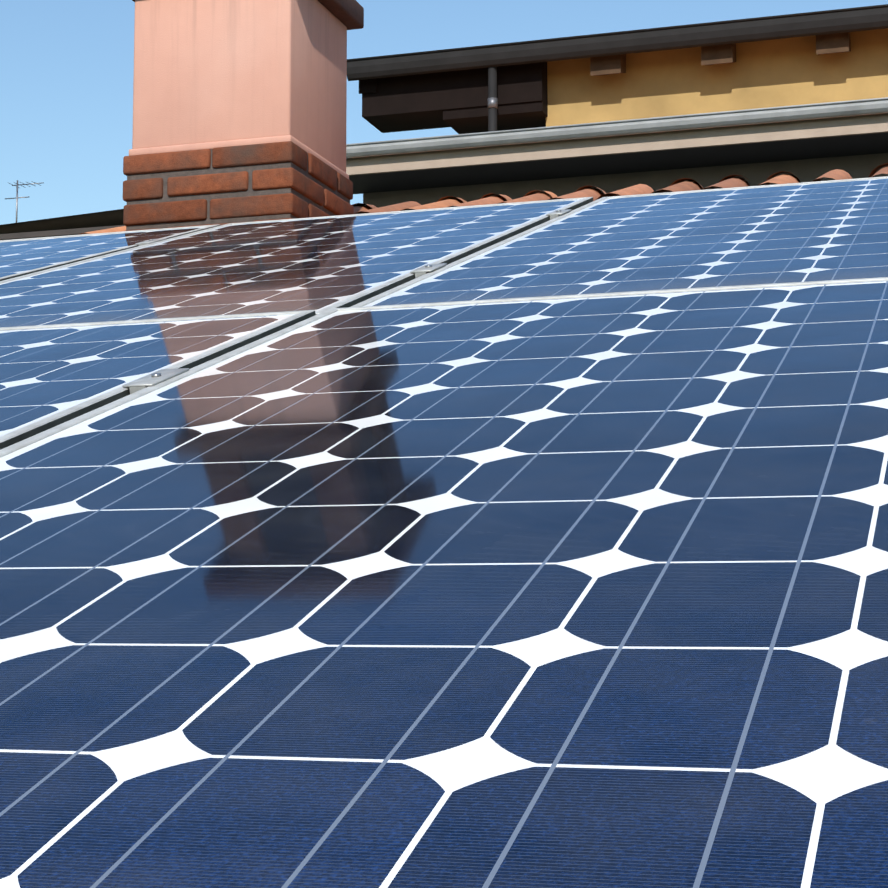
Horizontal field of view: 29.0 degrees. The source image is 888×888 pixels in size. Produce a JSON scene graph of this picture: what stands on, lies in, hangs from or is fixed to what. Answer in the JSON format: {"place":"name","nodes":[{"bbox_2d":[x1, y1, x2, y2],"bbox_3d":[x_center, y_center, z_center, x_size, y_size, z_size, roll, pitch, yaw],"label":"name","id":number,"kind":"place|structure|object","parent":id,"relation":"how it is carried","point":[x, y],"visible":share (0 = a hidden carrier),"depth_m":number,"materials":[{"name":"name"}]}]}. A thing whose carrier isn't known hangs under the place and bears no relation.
{"place":"outdoors","nodes":[
{"label":"outdoors","id":0,"kind":"place"},
{"bbox_2d":[0,209,124,239],"bbox_3d":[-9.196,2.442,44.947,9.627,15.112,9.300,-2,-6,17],"label":"distant roof","id":1,"kind":"structure","parent":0,"point":[71,225],"depth_m":41.12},
{"bbox_2d":[5,180,43,222],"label":"tv aerial","id":2,"kind":"object","parent":1,"relation":"on","point":[16,197],"visible":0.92,"depth_m":43.24,"materials":[{"name":"silver metal"}]},
{"bbox_2d":[123,141,353,230],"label":"chimney bricks","id":3,"kind":"object","parent":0,"point":[246,206],"visible":0.31,"depth_m":3.86,"materials":[{"name":"brown brick"}]},
{"bbox_2d":[126,150,349,229],"bbox_3d":[-0.476,-0.445,4.025,0.403,0.403,0.376,-2,-6,17],"label":"chimney mortar","id":4,"kind":"object","parent":3,"relation":"in","point":[165,176],"visible":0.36,"depth_m":3.86,"materials":[{"name":"grey concrete"}]},
{"bbox_2d":[129,0,348,178],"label":"chimney shaft","id":5,"kind":"object","parent":3,"relation":"on","point":[210,74],"visible":0.73,"depth_m":3.90,"materials":[{"name":"pink paint"}]},
{"bbox_2d":[132,0,363,29],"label":"chimney cap","id":6,"kind":"object","parent":5,"relation":"on","point":[349,14],"visible":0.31,"depth_m":4.13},
{"bbox_2d":[0,0,887,224],"label":"sky","id":7,"kind":"structure","parent":0,"point":[67,66],"materials":[{"name":"blue"}]},
{"bbox_2d":[346,4,887,207],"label":"neighbour house","id":8,"kind":"structure","parent":0,"point":[802,97],"depth_m":16.25,"materials":[{"name":"yellow paint"}]},
{"label":"ground","id":9,"kind":"structure","parent":0,"visible":0},
{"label":"house","id":10,"kind":"structure","parent":9,"relation":"on"},
{"bbox_2d":[78,163,887,234],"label":"roof tiles","id":11,"kind":"object","parent":10,"relation":"on","point":[688,184],"visible":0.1,"depth_m":4.13,"materials":[{"name":"ceramic"}]},
{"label":"mounting rails","id":12,"kind":"object","parent":11,"relation":"on","visible":0},
{"bbox_2d":[122,209,570,393],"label":"panel clamps","id":13,"kind":"object","parent":12,"relation":"in","point":[153,378],"visible":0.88,"depth_m":1.60,"materials":[{"name":"metal"}]},
{"bbox_2d":[0,176,887,457],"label":"solar panel frames","id":14,"kind":"structure","parent":12,"relation":"on","point":[20,438],"depth_m":1.95,"materials":[{"name":"silver metal"}]},
{"bbox_2d":[0,178,887,887],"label":"solar panels","id":15,"kind":"object","parent":14,"relation":"in","point":[578,592],"visible":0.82,"depth_m":0.90,"materials":[{"name":"blue glass"}]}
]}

